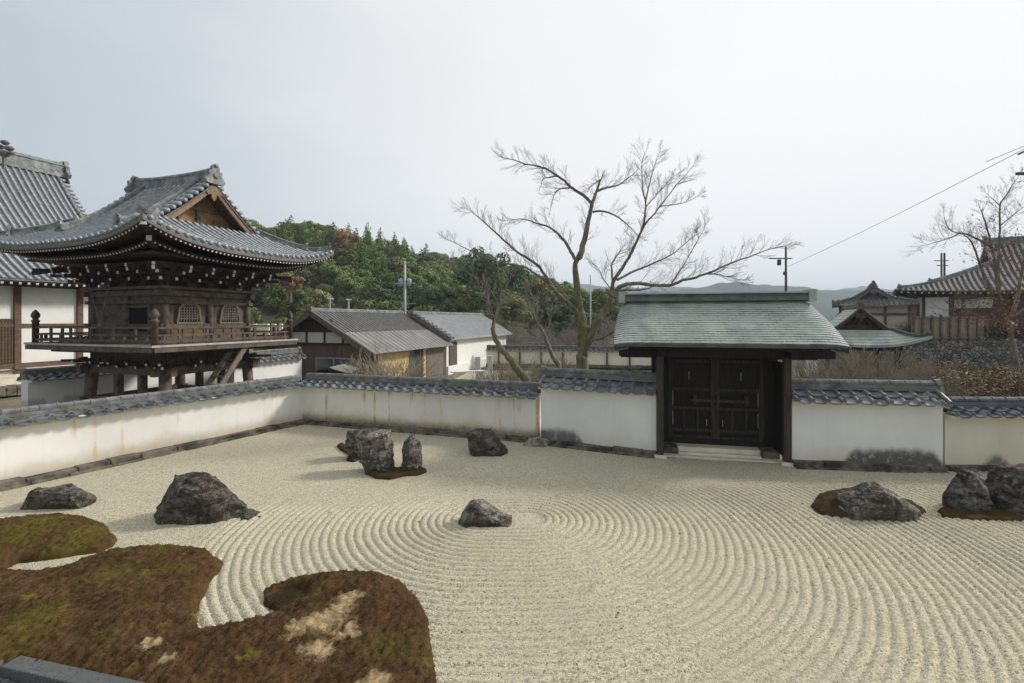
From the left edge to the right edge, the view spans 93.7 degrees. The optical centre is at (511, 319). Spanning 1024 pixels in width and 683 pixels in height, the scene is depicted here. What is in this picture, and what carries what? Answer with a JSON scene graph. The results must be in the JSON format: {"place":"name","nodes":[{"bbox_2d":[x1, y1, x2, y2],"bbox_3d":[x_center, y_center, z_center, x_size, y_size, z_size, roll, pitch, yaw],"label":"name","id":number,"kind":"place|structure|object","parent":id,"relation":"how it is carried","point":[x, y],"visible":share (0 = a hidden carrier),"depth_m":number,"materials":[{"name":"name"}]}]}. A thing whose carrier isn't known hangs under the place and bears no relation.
{"place":"outdoors","nodes":[
{"label":"outdoors","id":0,"kind":"place"},
{"bbox_2d":[251,245,613,350],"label":"hill","id":1,"kind":"structure","parent":0,"point":[267,316],"depth_m":69.48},
{"bbox_2d":[259,272,293,312],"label":"tree","id":2,"kind":"object","parent":1,"relation":"on","point":[271,299],"visible":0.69,"depth_m":67.27,"materials":[{"name":"green plant"}]},
{"bbox_2d":[278,218,293,241],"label":"cedar tree","id":3,"kind":"object","parent":1,"relation":"on","point":[284,233],"visible":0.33,"depth_m":101.98,"materials":[{"name":"green plant"}]},
{"bbox_2d":[276,291,296,320],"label":"cedar tree","id":4,"kind":"object","parent":1,"relation":"on","point":[285,308],"visible":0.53,"depth_m":64.22,"materials":[{"name":"green plant"}]},
{"bbox_2d":[277,272,304,302],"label":"autumn tree","id":5,"kind":"object","parent":1,"relation":"on","point":[294,285],"visible":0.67,"depth_m":59.75,"materials":[{"name":"brown plant"}]},
{"bbox_2d":[273,269,311,290],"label":"evergreen tree","id":6,"kind":"object","parent":1,"relation":"on","point":[304,272],"visible":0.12,"depth_m":71.28,"materials":[{"name":"green plant"}]},
{"bbox_2d":[286,288,313,305],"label":"broadleaf tree","id":7,"kind":"object","parent":1,"relation":"on","point":[299,293],"visible":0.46,"depth_m":67.55,"materials":[{"name":"green plant"}]},
{"bbox_2d":[294,296,326,316],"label":"broadleaf tree","id":8,"kind":"object","parent":1,"relation":"on","point":[310,301],"visible":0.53,"depth_m":64.17,"materials":[{"name":"green plant"}]},
{"bbox_2d":[306,288,335,307],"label":"tree","id":9,"kind":"object","parent":1,"relation":"on","point":[319,293],"visible":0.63,"depth_m":66.03,"materials":[{"name":"green plant"}]},
{"bbox_2d":[318,263,359,293],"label":"broadleaf tree","id":10,"kind":"object","parent":1,"relation":"on","point":[333,271],"visible":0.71,"depth_m":75.60,"materials":[{"name":"green plant"}]},
{"bbox_2d":[330,247,347,265],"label":"broadleaf tree","id":11,"kind":"object","parent":1,"relation":"on","point":[338,256],"visible":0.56,"depth_m":91.26,"materials":[{"name":"green plant"}]},
{"bbox_2d":[333,228,359,250],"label":"autumn tree","id":12,"kind":"object","parent":1,"relation":"on","point":[343,235],"visible":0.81,"depth_m":95.67,"materials":[{"name":"brown plant"}]},
{"bbox_2d":[337,237,359,270],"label":"cedar tree","id":13,"kind":"object","parent":1,"relation":"on","point":[350,259],"visible":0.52,"depth_m":86.07,"materials":[{"name":"green plant"}]},
{"bbox_2d":[333,275,368,298],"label":"broadleaf tree","id":14,"kind":"object","parent":1,"relation":"on","point":[353,287],"visible":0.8,"depth_m":71.10,"materials":[{"name":"green plant"}]},
{"bbox_2d":[342,295,362,308],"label":"evergreen tree","id":15,"kind":"object","parent":1,"relation":"on","point":[354,300],"visible":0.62,"depth_m":67.20,"materials":[{"name":"green plant"}]},
{"bbox_2d":[355,246,374,274],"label":"cedar tree","id":16,"kind":"object","parent":1,"relation":"on","point":[368,263],"visible":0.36,"depth_m":83.96,"materials":[{"name":"green plant"}]},
{"bbox_2d":[362,222,374,255],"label":"cedar tree","id":17,"kind":"object","parent":1,"relation":"on","point":[368,240],"visible":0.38,"depth_m":97.68,"materials":[{"name":"green plant"}]},
{"bbox_2d":[353,299,386,309],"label":"broadleaf tree","id":18,"kind":"object","parent":1,"relation":"on","point":[367,304],"visible":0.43,"depth_m":64.14,"materials":[{"name":"green plant"}]},
{"bbox_2d":[360,282,399,308],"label":"evergreen tree","id":19,"kind":"object","parent":1,"relation":"on","point":[378,295],"visible":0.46,"depth_m":66.31,"materials":[{"name":"green plant"}]},
{"bbox_2d":[371,251,388,278],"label":"cedar tree","id":20,"kind":"object","parent":1,"relation":"on","point":[383,269],"visible":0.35,"depth_m":82.84,"materials":[{"name":"green plant"}]},
{"bbox_2d":[377,273,408,294],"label":"evergreen tree","id":21,"kind":"object","parent":1,"relation":"on","point":[387,282],"visible":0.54,"depth_m":73.65,"materials":[{"name":"green plant"}]},
{"bbox_2d":[375,300,410,312],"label":"broadleaf tree","id":22,"kind":"object","parent":1,"relation":"on","point":[391,305],"visible":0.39,"depth_m":64.20,"materials":[{"name":"green plant"}]},
{"bbox_2d":[386,256,403,272],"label":"tree","id":23,"kind":"object","parent":1,"relation":"on","point":[392,265],"visible":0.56,"depth_m":85.70,"materials":[{"name":"plant"}]},
{"bbox_2d":[388,287,434,309],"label":"evergreen tree","id":24,"kind":"object","parent":1,"relation":"on","point":[418,299],"visible":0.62,"depth_m":67.17,"materials":[{"name":"green plant"}]},
{"bbox_2d":[396,275,431,293],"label":"broadleaf tree","id":25,"kind":"object","parent":1,"relation":"on","point":[419,282],"visible":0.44,"depth_m":74.68,"materials":[{"name":"green plant"}]},
{"bbox_2d":[414,267,442,286],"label":"broadleaf tree","id":26,"kind":"object","parent":1,"relation":"on","point":[431,276],"visible":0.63,"depth_m":82.75,"materials":[{"name":"green plant"}]},
{"bbox_2d":[420,298,450,311],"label":"evergreen tree","id":27,"kind":"object","parent":1,"relation":"on","point":[442,306],"visible":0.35,"depth_m":67.78,"materials":[{"name":"green plant"}]},
{"bbox_2d":[429,286,455,303],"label":"evergreen tree","id":28,"kind":"object","parent":1,"relation":"on","point":[446,293],"visible":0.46,"depth_m":74.60,"materials":[{"name":"green plant"}]},
{"bbox_2d":[441,274,470,290],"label":"broadleaf tree","id":29,"kind":"object","parent":1,"relation":"on","point":[450,281],"visible":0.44,"depth_m":82.66,"materials":[{"name":"green plant"}]},
{"bbox_2d":[449,297,476,312],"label":"broadleaf tree","id":30,"kind":"object","parent":1,"relation":"on","point":[465,305],"visible":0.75,"depth_m":67.20,"materials":[{"name":"green plant"}]},
{"bbox_2d":[451,260,478,296],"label":"evergreen tree","id":31,"kind":"object","parent":1,"relation":"on","point":[463,274],"visible":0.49,"depth_m":69.00,"materials":[{"name":"green plant"}]},
{"bbox_2d":[453,285,485,298],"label":"broadleaf tree","id":32,"kind":"object","parent":1,"relation":"on","point":[463,290],"visible":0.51,"depth_m":75.10,"materials":[{"name":"green plant"}]},
{"bbox_2d":[467,245,510,311],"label":"evergreen tree","id":33,"kind":"object","parent":1,"relation":"on","point":[478,270],"visible":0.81,"depth_m":65.34,"materials":[{"name":"green plant"}]},
{"bbox_2d":[490,290,531,321],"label":"broadleaf tree","id":34,"kind":"object","parent":1,"relation":"on","point":[506,313],"visible":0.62,"depth_m":66.15,"materials":[{"name":"green plant"}]},
{"bbox_2d":[502,265,531,295],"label":"evergreen tree","id":35,"kind":"object","parent":1,"relation":"on","point":[518,278],"visible":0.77,"depth_m":68.78,"materials":[{"name":"green plant"}]},
{"bbox_2d":[513,313,539,330],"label":"broadleaf tree","id":36,"kind":"object","parent":1,"relation":"on","point":[527,317],"visible":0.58,"depth_m":63.44,"materials":[{"name":"green plant"}]},
{"bbox_2d":[516,276,547,297],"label":"evergreen tree","id":37,"kind":"object","parent":1,"relation":"on","point":[540,284],"visible":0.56,"depth_m":71.05,"materials":[{"name":"green plant"}]},
{"bbox_2d":[534,294,563,315],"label":"evergreen tree","id":38,"kind":"object","parent":1,"relation":"on","point":[542,303],"visible":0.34,"depth_m":71.84,"materials":[{"name":"green plant"}]},
{"bbox_2d":[541,303,574,326],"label":"evergreen tree","id":39,"kind":"object","parent":1,"relation":"on","point":[561,312],"visible":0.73,"depth_m":67.39,"materials":[{"name":"green plant"}]},
{"bbox_2d":[550,321,575,338],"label":"evergreen tree","id":40,"kind":"object","parent":1,"relation":"on","point":[562,326],"visible":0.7,"depth_m":63.39,"materials":[{"name":"plant"}]},
{"bbox_2d":[563,311,596,330],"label":"evergreen tree","id":41,"kind":"object","parent":1,"relation":"on","point":[571,320],"visible":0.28,"depth_m":63.44,"materials":[{"name":"plant"}]},
{"bbox_2d":[584,293,613,311],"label":"broadleaf tree","id":42,"kind":"object","parent":1,"relation":"on","point":[597,301],"visible":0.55,"depth_m":76.64,"materials":[{"name":"green plant"}]},
{"bbox_2d":[595,306,620,334],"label":"broadleaf tree","id":43,"kind":"object","parent":1,"relation":"on","point":[612,310],"visible":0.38,"depth_m":66.65,"materials":[{"name":"green plant"}]},
{"bbox_2d":[0,360,1012,459],"bbox_3d":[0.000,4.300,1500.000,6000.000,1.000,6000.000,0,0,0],"label":"ground","id":44,"kind":"structure","parent":0,"point":[6,402],"depth_m":23.54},
{"bbox_2d":[0,140,103,396],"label":"hall","id":45,"kind":"structure","parent":44,"relation":"on","point":[35,191],"depth_m":26.81,"materials":[{"name":"grey tile"}]},
{"bbox_2d":[16,365,212,406],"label":"sleeve wall","id":46,"kind":"structure","parent":44,"relation":"on","point":[59,384],"depth_m":19.15,"materials":[{"name":"white paint"}]},
{"bbox_2d":[0,375,303,491],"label":"garden wall","id":47,"kind":"structure","parent":44,"relation":"on","point":[39,443],"depth_m":12.08,"materials":[{"name":"white paint"}]},
{"bbox_2d":[0,163,333,399],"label":"bell tower","id":48,"kind":"structure","parent":44,"relation":"on","point":[172,263],"depth_m":17.33,"materials":[{"name":"wood"}]},
{"bbox_2d":[129,308,147,336],"bbox_3d":[-13.403,0.080,17.219,1.300,1.050,0.055,0,0,19],"label":"doorway","id":49,"kind":"structure","parent":48,"relation":"in","point":[136,315],"depth_m":17.16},
{"bbox_2d":[175,304,203,323],"bbox_3d":[-11.746,-0.258,17.493,0.100,0.805,1.000,0,0,19],"label":"window frame","id":50,"kind":"structure","parent":48,"relation":"in","point":[186,312],"depth_m":17.49,"materials":[{"name":"brown wood"}]},
{"bbox_2d":[218,305,241,323],"bbox_3d":[-11.185,-0.258,19.078,0.100,0.805,1.000,0,0,20],"label":"window frame","id":51,"kind":"structure","parent":48,"relation":"in","point":[227,312],"depth_m":19.08,"materials":[{"name":"brown wood"}]},
{"bbox_2d":[204,347,247,385],"bbox_3d":[-10.790,2.360,17.410,0.689,3.005,2.485,0,0,17],"label":"wooden ladder","id":52,"kind":"object","parent":44,"relation":"on","point":[230,368],"visible":0.47,"depth_m":17.83,"materials":[{"name":"brown wood"}]},
{"bbox_2d":[227,346,306,382],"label":"sleeve wall","id":53,"kind":"structure","parent":44,"relation":"on","point":[282,362],"depth_m":22.55,"materials":[{"name":"white paint"}]},
{"bbox_2d":[309,364,356,373],"bbox_3d":[-8.179,2.965,21.950,2.050,1.770,1.700,0,0,0],"label":"lean to shed","id":54,"kind":"object","parent":44,"relation":"on","point":[337,370],"visible":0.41,"depth_m":21.74,"materials":[{"name":"grey metal"}]},
{"bbox_2d":[253,298,453,380],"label":"plank house","id":55,"kind":"structure","parent":44,"relation":"on","point":[328,337],"depth_m":26.40,"materials":[{"name":"grey tile"}]},
{"bbox_2d":[315,357,352,371],"bbox_3d":[-9.460,2.545,25.509,2.370,1.100,0.085,0,0,20],"label":"window","id":56,"kind":"structure","parent":55,"relation":"in","point":[320,362],"depth_m":25.60,"materials":[{"name":"grey glass"}]},
{"bbox_2d":[338,340,443,377],"bbox_3d":[-5.589,2.346,21.624,4.466,2.930,4.145,0,0,-44],"label":"bare shrub","id":57,"kind":"object","parent":44,"relation":"on","point":[382,368],"visible":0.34,"depth_m":21.50,"materials":[{"name":"plant"}]},
{"bbox_2d":[395,261,415,310],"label":"utility pole","id":58,"kind":"object","parent":44,"relation":"on","point":[401,283],"visible":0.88,"depth_m":44.91,"materials":[{"name":"concrete"}]},
{"bbox_2d":[297,373,540,442],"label":"garden wall","id":59,"kind":"structure","parent":44,"relation":"on","point":[501,410],"depth_m":15.00,"materials":[{"name":"beige paint"}]},
{"bbox_2d":[408,310,511,374],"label":"storehouse","id":60,"kind":"structure","parent":44,"relation":"on","point":[469,336],"depth_m":36.38,"materials":[{"name":"grey tile"}]},
{"bbox_2d":[449,342,456,365],"bbox_3d":[-4.175,2.550,34.000,0.060,2.000,1.200,0,0,20],"label":"storehouse door","id":61,"kind":"structure","parent":60,"relation":"in","point":[452,349],"depth_m":34.00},
{"bbox_2d":[440,249,540,381],"bbox_3d":[-0.755,0.757,15.173,3.404,6.295,2.475,0,0,0],"label":"pollarded tree","id":62,"kind":"object","parent":44,"relation":"on","point":[519,371],"visible":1,"depth_m":15.14,"materials":[{"name":"brown plant"}]},
{"bbox_2d":[489,350,538,381],"bbox_3d":[0.366,2.472,18.577,2.543,2.673,3.097,0,0,-14],"label":"bare shrub","id":63,"kind":"object","parent":44,"relation":"on","point":[504,376],"visible":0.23,"depth_m":18.49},
{"bbox_2d":[497,277,568,367],"bbox_3d":[0.829,0.953,18.371,2.213,5.935,3.149,0,0,30],"label":"young bare tree","id":64,"kind":"object","parent":44,"relation":"on","point":[556,361],"visible":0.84,"depth_m":18.44,"materials":[{"name":"brown plant"}]},
{"bbox_2d":[538,317,596,345],"bbox_3d":[4.795,1.704,39.042,4.551,4.224,4.732,0,0,-30],"label":"bare tree","id":65,"kind":"object","parent":44,"relation":"on","point":[574,337],"visible":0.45,"depth_m":39.89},
{"bbox_2d":[576,314,614,345],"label":"bare tree","id":66,"kind":"object","parent":44,"relation":"on","point":[610,338],"visible":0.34,"depth_m":44.22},
{"bbox_2d":[537,365,656,458],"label":"garden wall","id":67,"kind":"structure","parent":44,"relation":"on","point":[603,411],"depth_m":12.99,"materials":[{"name":"white paint"}]},
{"bbox_2d":[438,138,804,368],"bbox_3d":[3.084,-1.191,16.685,11.918,10.379,4.573,0,0,0],"label":"cherry tree","id":68,"kind":"object","parent":44,"relation":"on","point":[586,335],"visible":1,"depth_m":16.56,"materials":[{"name":"brown plant"}]},
{"bbox_2d":[614,289,849,466],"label":"roofed gate","id":69,"kind":"structure","parent":44,"relation":"on","point":[724,383],"depth_m":12.37,"materials":[{"name":"green wood"}]},
{"bbox_2d":[668,358,714,439],"bbox_3d":[4.832,2.120,12.947,1.188,2.200,0.100,0,0,12],"label":"door","id":70,"kind":"structure","parent":69,"relation":"in","point":[686,377],"depth_m":12.96,"materials":[{"name":"black wood"}]},
{"bbox_2d":[715,358,763,441],"bbox_3d":[5.997,2.120,12.690,1.188,2.200,0.100,0,0,12],"label":"door","id":71,"kind":"structure","parent":69,"relation":"in","point":[734,379],"depth_m":12.70,"materials":[{"name":"black wood"}]},
{"bbox_2d":[792,359,889,379],"bbox_3d":[11.342,2.278,17.068,2.916,3.065,3.551,0,0,-14],"label":"bare shrub","id":72,"kind":"object","parent":44,"relation":"on","point":[801,371],"visible":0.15,"depth_m":17.01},
{"bbox_2d":[802,343,937,380],"bbox_3d":[12.496,2.264,16.849,3.756,3.097,4.527,0,0,-16],"label":"bare shrub","id":73,"kind":"object","parent":44,"relation":"on","point":[868,374],"visible":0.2,"depth_m":16.64,"materials":[{"name":"plant"}]},
{"bbox_2d":[792,378,952,473],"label":"garden wall","id":74,"kind":"structure","parent":44,"relation":"on","point":[887,426],"depth_m":11.33,"materials":[{"name":"white paint"}]},
{"bbox_2d":[815,339,929,379],"bbox_3d":[12.903,2.247,17.437,3.606,3.128,3.785,0,0,-43],"label":"bare shrub","id":75,"kind":"object","parent":44,"relation":"on","point":[848,363],"visible":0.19,"depth_m":17.14,"materials":[{"name":"plant"}]},
{"bbox_2d":[818,302,931,377],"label":"copper roofed pavilion","id":76,"kind":"structure","parent":44,"relation":"on","point":[857,324],"depth_m":19.75,"materials":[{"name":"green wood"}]},
{"bbox_2d":[830,346,920,369],"bbox_3d":[18.922,2.333,25.534,4.322,2.957,3.586,0,0,-14],"label":"bare shrub","id":77,"kind":"object","parent":44,"relation":"on","point":[869,358],"visible":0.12,"depth_m":25.35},
{"bbox_2d":[885,359,970,396],"bbox_3d":[15.489,2.638,18.163,2.832,2.340,2.698,0,0,-37],"label":"bare shrub","id":78,"kind":"object","parent":44,"relation":"on","point":[956,380],"visible":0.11,"depth_m":17.53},
{"bbox_2d":[849,341,1023,370],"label":"stone retaining wall","id":79,"kind":"structure","parent":44,"relation":"on","point":[979,353],"depth_m":36.32,"materials":[{"name":"stone"}]},
{"bbox_2d":[900,164,1023,392],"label":"maple tree","id":80,"kind":"object","parent":44,"relation":"on","point":[1006,317],"visible":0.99,"depth_m":20.76,"materials":[{"name":"brown plant"}]},
{"bbox_2d":[908,366,1023,396],"bbox_3d":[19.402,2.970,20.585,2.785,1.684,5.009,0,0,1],"label":"hedge","id":81,"kind":"object","parent":44,"relation":"on","point":[983,379],"visible":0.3,"depth_m":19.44,"materials":[{"name":"red plant"}]},
{"bbox_2d":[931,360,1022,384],"bbox_3d":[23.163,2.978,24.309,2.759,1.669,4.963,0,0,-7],"label":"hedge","id":82,"kind":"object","parent":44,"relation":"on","point":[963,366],"visible":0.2,"depth_m":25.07,"materials":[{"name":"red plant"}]},
{"bbox_2d":[938,396,1023,473],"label":"garden wall","id":83,"kind":"structure","parent":44,"relation":"on","point":[983,434],"depth_m":11.14,"materials":[{"name":"beige paint"}]},
{"bbox_2d":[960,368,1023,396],"bbox_3d":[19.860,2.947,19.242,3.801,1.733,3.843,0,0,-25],"label":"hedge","id":84,"kind":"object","parent":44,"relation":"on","point":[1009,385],"visible":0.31,"depth_m":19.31,"materials":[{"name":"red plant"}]},
{"bbox_2d":[0,425,1023,682],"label":"gravel","id":85,"kind":"structure","parent":0,"point":[744,611],"depth_m":7.02,"materials":[{"name":"gravel"}]},
{"bbox_2d":[19,483,96,509],"bbox_3d":[-8.592,3.384,9.091,1.273,0.456,0.495,0,0,0],"label":"garden rock","id":86,"kind":"object","parent":85,"relation":"on","point":[68,496],"visible":0.88,"depth_m":8.88,"materials":[{"name":"stone"}]},
{"bbox_2d":[0,655,145,682],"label":"gutter kerb","id":87,"kind":"structure","parent":85,"relation":"on","point":[22,669],"depth_m":4.61,"materials":[{"name":"stone"}]},
{"bbox_2d":[153,472,247,524],"bbox_3d":[-5.550,3.155,8.582,1.740,0.887,0.834,0,0,0],"label":"garden rock","id":88,"kind":"object","parent":85,"relation":"on","point":[192,498],"visible":0.96,"depth_m":8.31,"materials":[{"name":"stone"}]},
{"bbox_2d":[0,512,436,682],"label":"moss mound","id":89,"kind":"object","parent":85,"relation":"on","point":[129,612],"visible":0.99,"depth_m":5.33,"materials":[{"name":"plant"}]},
{"bbox_2d":[344,430,360,457],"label":"garden rock","id":90,"kind":"object","parent":85,"relation":"on","point":[349,445],"visible":0.48,"depth_m":11.96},
{"bbox_2d":[365,467,426,479],"bbox_3d":[-2.651,3.493,10.925,1.425,0.135,0.850,0,0,0],"label":"moss patch","id":91,"kind":"object","parent":85,"relation":"on","point":[395,473],"visible":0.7,"depth_m":10.78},
{"bbox_2d":[355,428,394,472],"bbox_3d":[-3.174,3.062,11.141,0.959,1.112,0.618,0,0,0],"label":"garden rock","id":92,"kind":"object","parent":91,"relation":"on","point":[374,447],"visible":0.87,"depth_m":10.90,"materials":[{"name":"stone"}]},
{"bbox_2d":[401,434,422,469],"bbox_3d":[-2.327,3.128,11.131,0.510,0.960,0.442,0,0,0],"label":"garden rock","id":93,"kind":"object","parent":91,"relation":"on","point":[412,459],"visible":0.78,"depth_m":10.96,"materials":[{"name":"stone"}]},
{"bbox_2d":[458,499,511,527],"bbox_3d":[-0.453,3.361,8.259,0.940,0.510,0.482,0,0,0],"label":"garden rock","id":94,"kind":"object","parent":85,"relation":"on","point":[479,513],"visible":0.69,"depth_m":8.10,"materials":[{"name":"stone"}]},
{"bbox_2d":[467,428,507,456],"bbox_3d":[-0.647,3.221,12.665,1.095,0.754,0.784,0,0,0],"label":"garden rock","id":95,"kind":"object","parent":85,"relation":"on","point":[484,442],"visible":0.85,"depth_m":12.40,"materials":[{"name":"stone"}]},
{"bbox_2d":[523,436,548,446],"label":"garden rock","id":96,"kind":"object","parent":85,"relation":"on","point":[538,441],"visible":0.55,"depth_m":13.28,"materials":[{"name":"stone"}]},
{"bbox_2d":[811,487,925,521],"bbox_3d":[6.476,3.416,8.923,2.153,0.287,1.412,0,0,-23],"label":"moss patch","id":97,"kind":"object","parent":85,"relation":"on","point":[824,503],"visible":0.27,"depth_m":8.72,"materials":[{"name":"plant"}]},
{"bbox_2d":[837,481,921,522],"bbox_3d":[6.581,3.253,8.608,1.511,0.719,0.746,0,0,0],"label":"garden rock","id":98,"kind":"object","parent":85,"relation":"on","point":[873,500],"visible":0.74,"depth_m":8.33,"materials":[{"name":"stone"}]},
{"bbox_2d":[942,468,992,511],"bbox_3d":[8.379,3.160,8.820,0.836,0.892,0.529,0,0,0],"label":"garden rock","id":99,"kind":"object","parent":85,"relation":"on","point":[967,489],"visible":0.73,"depth_m":8.66,"materials":[{"name":"stone"}]},
{"bbox_2d":[937,505,1023,521],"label":"moss patch","id":100,"kind":"object","parent":85,"relation":"on","point":[995,514],"visible":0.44,"depth_m":8.44,"materials":[{"name":"plant"}]},
{"bbox_2d":[985,463,1023,515],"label":"garden rock","id":101,"kind":"object","parent":85,"relation":"on","point":[1005,484],"visible":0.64,"depth_m":8.72,"materials":[{"name":"stone"}]},
{"bbox_2d":[0,0,1023,289],"label":"sky","id":102,"kind":"structure","parent":0,"point":[818,123],"materials":[{"name":"white"}]},
{"bbox_2d":[485,345,650,370],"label":"boundary wall","id":103,"kind":"structure","parent":0,"point":[601,358],"depth_m":36.42,"materials":[{"name":"beige paint"}]},
{"bbox_2d":[587,282,863,320],"bbox_3d":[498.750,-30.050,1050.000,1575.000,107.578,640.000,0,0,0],"label":"hills","id":104,"kind":"structure","parent":0,"point":[822,304],"depth_m":965.49,"materials":[{"name":"grey"}]},
{"bbox_2d":[567,283,892,291],"bbox_3d":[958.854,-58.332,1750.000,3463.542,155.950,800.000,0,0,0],"label":"hills","id":105,"kind":"structure","parent":0,"point":[587,287],"depth_m":1715.30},
{"bbox_2d":[802,339,1023,364],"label":"terrace","id":106,"kind":"structure","parent":0,"point":[838,355],"depth_m":40.11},
{"bbox_2d":[832,280,919,331],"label":"gabled hall","id":107,"kind":"structure","parent":106,"relation":"on","point":[889,310],"depth_m":41.25,"materials":[{"name":"grey tile"}]},
{"bbox_2d":[911,315,988,340],"bbox_3d":[33.883,0.650,37.148,5.835,2.100,0.155,0,0,0],"label":"board fence","id":108,"kind":"object","parent":106,"relation":"on","point":[947,330],"visible":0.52,"depth_m":37.17,"materials":[{"name":"brown wood"}]},
{"bbox_2d":[888,235,1023,338],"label":"temple hall","id":109,"kind":"structure","parent":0,"point":[933,289],"depth_m":45.07,"materials":[{"name":"grey tile"}]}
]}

